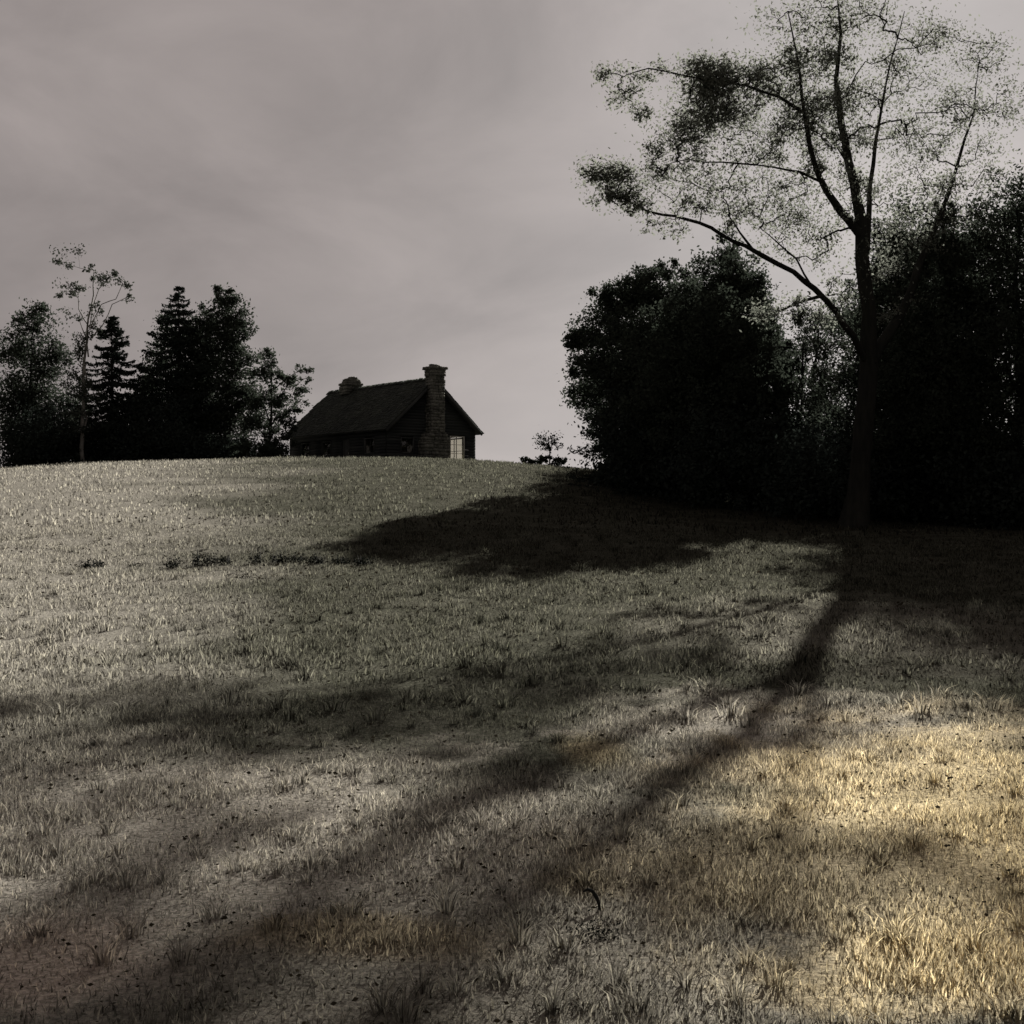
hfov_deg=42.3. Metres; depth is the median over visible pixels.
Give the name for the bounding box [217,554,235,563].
weed clump
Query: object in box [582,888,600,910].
curled twig
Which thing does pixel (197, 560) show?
weed clump
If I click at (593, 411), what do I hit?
broadleaf tree
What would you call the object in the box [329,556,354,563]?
weed clump
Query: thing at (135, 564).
weed clump
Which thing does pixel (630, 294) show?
broadleaf tree
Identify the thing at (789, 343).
broadleaf tree
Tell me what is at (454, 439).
window
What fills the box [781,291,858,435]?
broadleaf tree
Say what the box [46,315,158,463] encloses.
spruce tree
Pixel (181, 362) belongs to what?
spruce tree
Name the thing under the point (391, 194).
sky
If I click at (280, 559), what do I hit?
weed clump
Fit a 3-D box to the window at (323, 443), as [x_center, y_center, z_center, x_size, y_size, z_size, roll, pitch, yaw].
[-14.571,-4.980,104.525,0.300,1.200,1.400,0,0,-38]
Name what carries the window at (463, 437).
in the cottage
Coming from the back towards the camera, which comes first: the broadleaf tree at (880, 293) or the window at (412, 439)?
the window at (412, 439)
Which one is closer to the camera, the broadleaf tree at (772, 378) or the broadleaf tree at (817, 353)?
the broadleaf tree at (772, 378)
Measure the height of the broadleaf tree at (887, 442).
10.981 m
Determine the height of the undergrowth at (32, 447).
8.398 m
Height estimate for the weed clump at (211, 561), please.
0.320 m
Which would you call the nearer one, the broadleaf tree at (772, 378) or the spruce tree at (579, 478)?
the broadleaf tree at (772, 378)
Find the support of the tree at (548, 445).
on the ground at (268, 1009)
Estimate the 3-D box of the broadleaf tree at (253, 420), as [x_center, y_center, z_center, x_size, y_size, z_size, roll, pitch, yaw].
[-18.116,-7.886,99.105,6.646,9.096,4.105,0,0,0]
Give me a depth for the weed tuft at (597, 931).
4.96 m
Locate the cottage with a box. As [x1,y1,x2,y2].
[285,364,483,459]
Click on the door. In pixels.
(346, 452)
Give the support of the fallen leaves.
on the ground at (268, 1009)
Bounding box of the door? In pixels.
[343,439,349,456]
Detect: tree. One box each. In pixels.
[0,297,94,456]
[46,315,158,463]
[49,243,135,462]
[107,309,235,441]
[113,286,247,459]
[127,365,163,402]
[154,282,269,442]
[229,347,314,444]
[532,424,563,463]
[558,256,685,450]
[564,347,621,458]
[565,354,631,488]
[569,0,1023,526]
[600,272,767,500]
[651,244,789,494]
[656,227,788,335]
[682,299,849,506]
[751,303,809,430]
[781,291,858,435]
[794,341,823,433]
[808,235,997,441]
[813,183,984,509]
[828,148,1023,525]
[832,274,938,436]
[843,197,1023,522]
[877,210,1021,431]
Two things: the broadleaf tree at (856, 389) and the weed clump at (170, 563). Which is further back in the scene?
the broadleaf tree at (856, 389)
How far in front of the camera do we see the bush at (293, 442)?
98.77 m
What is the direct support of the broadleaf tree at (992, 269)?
on the ground at (268, 1009)
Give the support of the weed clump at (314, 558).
on the ground at (268, 1009)
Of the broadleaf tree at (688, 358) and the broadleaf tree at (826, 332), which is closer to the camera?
the broadleaf tree at (688, 358)
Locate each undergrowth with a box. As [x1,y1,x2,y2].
[0,386,262,466]
[554,365,1023,529]
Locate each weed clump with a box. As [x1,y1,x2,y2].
[70,555,94,568]
[90,557,106,567]
[128,562,142,566]
[159,553,184,568]
[185,549,206,566]
[200,550,224,564]
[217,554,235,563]
[246,544,268,562]
[267,546,298,563]
[283,548,313,562]
[305,552,327,563]
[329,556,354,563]
[349,555,373,565]
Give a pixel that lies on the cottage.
(427, 416)
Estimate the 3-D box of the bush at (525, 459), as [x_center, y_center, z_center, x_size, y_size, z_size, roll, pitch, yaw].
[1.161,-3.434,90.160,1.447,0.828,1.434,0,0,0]
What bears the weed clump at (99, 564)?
on the ground at (268, 1009)
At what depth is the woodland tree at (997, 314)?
54.42 m
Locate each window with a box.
[301,443,309,456]
[322,441,331,456]
[364,437,373,453]
[399,437,413,453]
[450,436,464,458]
[451,438,461,457]
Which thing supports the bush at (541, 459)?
on the ground at (268, 1009)
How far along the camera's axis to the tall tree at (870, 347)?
39.20 m
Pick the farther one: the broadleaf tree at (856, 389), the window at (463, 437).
the window at (463, 437)
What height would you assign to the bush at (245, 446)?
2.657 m
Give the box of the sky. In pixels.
[0,0,1023,468]
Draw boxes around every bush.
[225,434,286,458]
[255,427,298,457]
[519,456,536,463]
[535,454,567,465]
[587,454,652,485]
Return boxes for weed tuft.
[225,569,255,577]
[566,906,622,943]
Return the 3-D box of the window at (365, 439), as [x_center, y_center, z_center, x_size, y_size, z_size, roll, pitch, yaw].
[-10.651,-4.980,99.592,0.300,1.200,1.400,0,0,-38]
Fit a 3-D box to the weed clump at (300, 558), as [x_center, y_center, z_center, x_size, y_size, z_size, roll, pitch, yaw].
[-4.347,0.907,27.187,0.740,0.331,0.552,0,0,0]
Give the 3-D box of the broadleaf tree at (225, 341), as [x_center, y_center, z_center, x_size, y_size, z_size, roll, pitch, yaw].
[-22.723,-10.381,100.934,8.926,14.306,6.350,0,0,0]
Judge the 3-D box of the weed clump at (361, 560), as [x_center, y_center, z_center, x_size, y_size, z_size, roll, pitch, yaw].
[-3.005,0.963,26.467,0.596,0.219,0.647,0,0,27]
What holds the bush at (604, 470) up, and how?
on the ground at (268, 1009)
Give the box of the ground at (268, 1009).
[0,457,1023,1023]
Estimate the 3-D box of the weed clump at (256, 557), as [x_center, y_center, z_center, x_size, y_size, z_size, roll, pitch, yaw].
[-5.234,0.862,27.028,0.432,0.410,0.589,0,0,-34]
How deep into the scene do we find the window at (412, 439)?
99.01 m
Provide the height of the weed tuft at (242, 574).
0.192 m
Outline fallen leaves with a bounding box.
[0,513,1023,1023]
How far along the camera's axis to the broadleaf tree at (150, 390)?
101.15 m
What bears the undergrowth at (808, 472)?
on the ground at (268, 1009)
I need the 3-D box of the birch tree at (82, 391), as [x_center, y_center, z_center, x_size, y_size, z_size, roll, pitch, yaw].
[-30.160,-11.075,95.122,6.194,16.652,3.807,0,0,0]
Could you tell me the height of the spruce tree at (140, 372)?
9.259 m
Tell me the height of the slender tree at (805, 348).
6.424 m
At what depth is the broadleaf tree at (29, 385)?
99.41 m
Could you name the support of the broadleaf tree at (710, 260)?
on the ground at (268, 1009)
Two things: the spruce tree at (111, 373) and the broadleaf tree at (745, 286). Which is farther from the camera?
the spruce tree at (111, 373)
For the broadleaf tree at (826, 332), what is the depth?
58.44 m
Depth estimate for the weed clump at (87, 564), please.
25.98 m

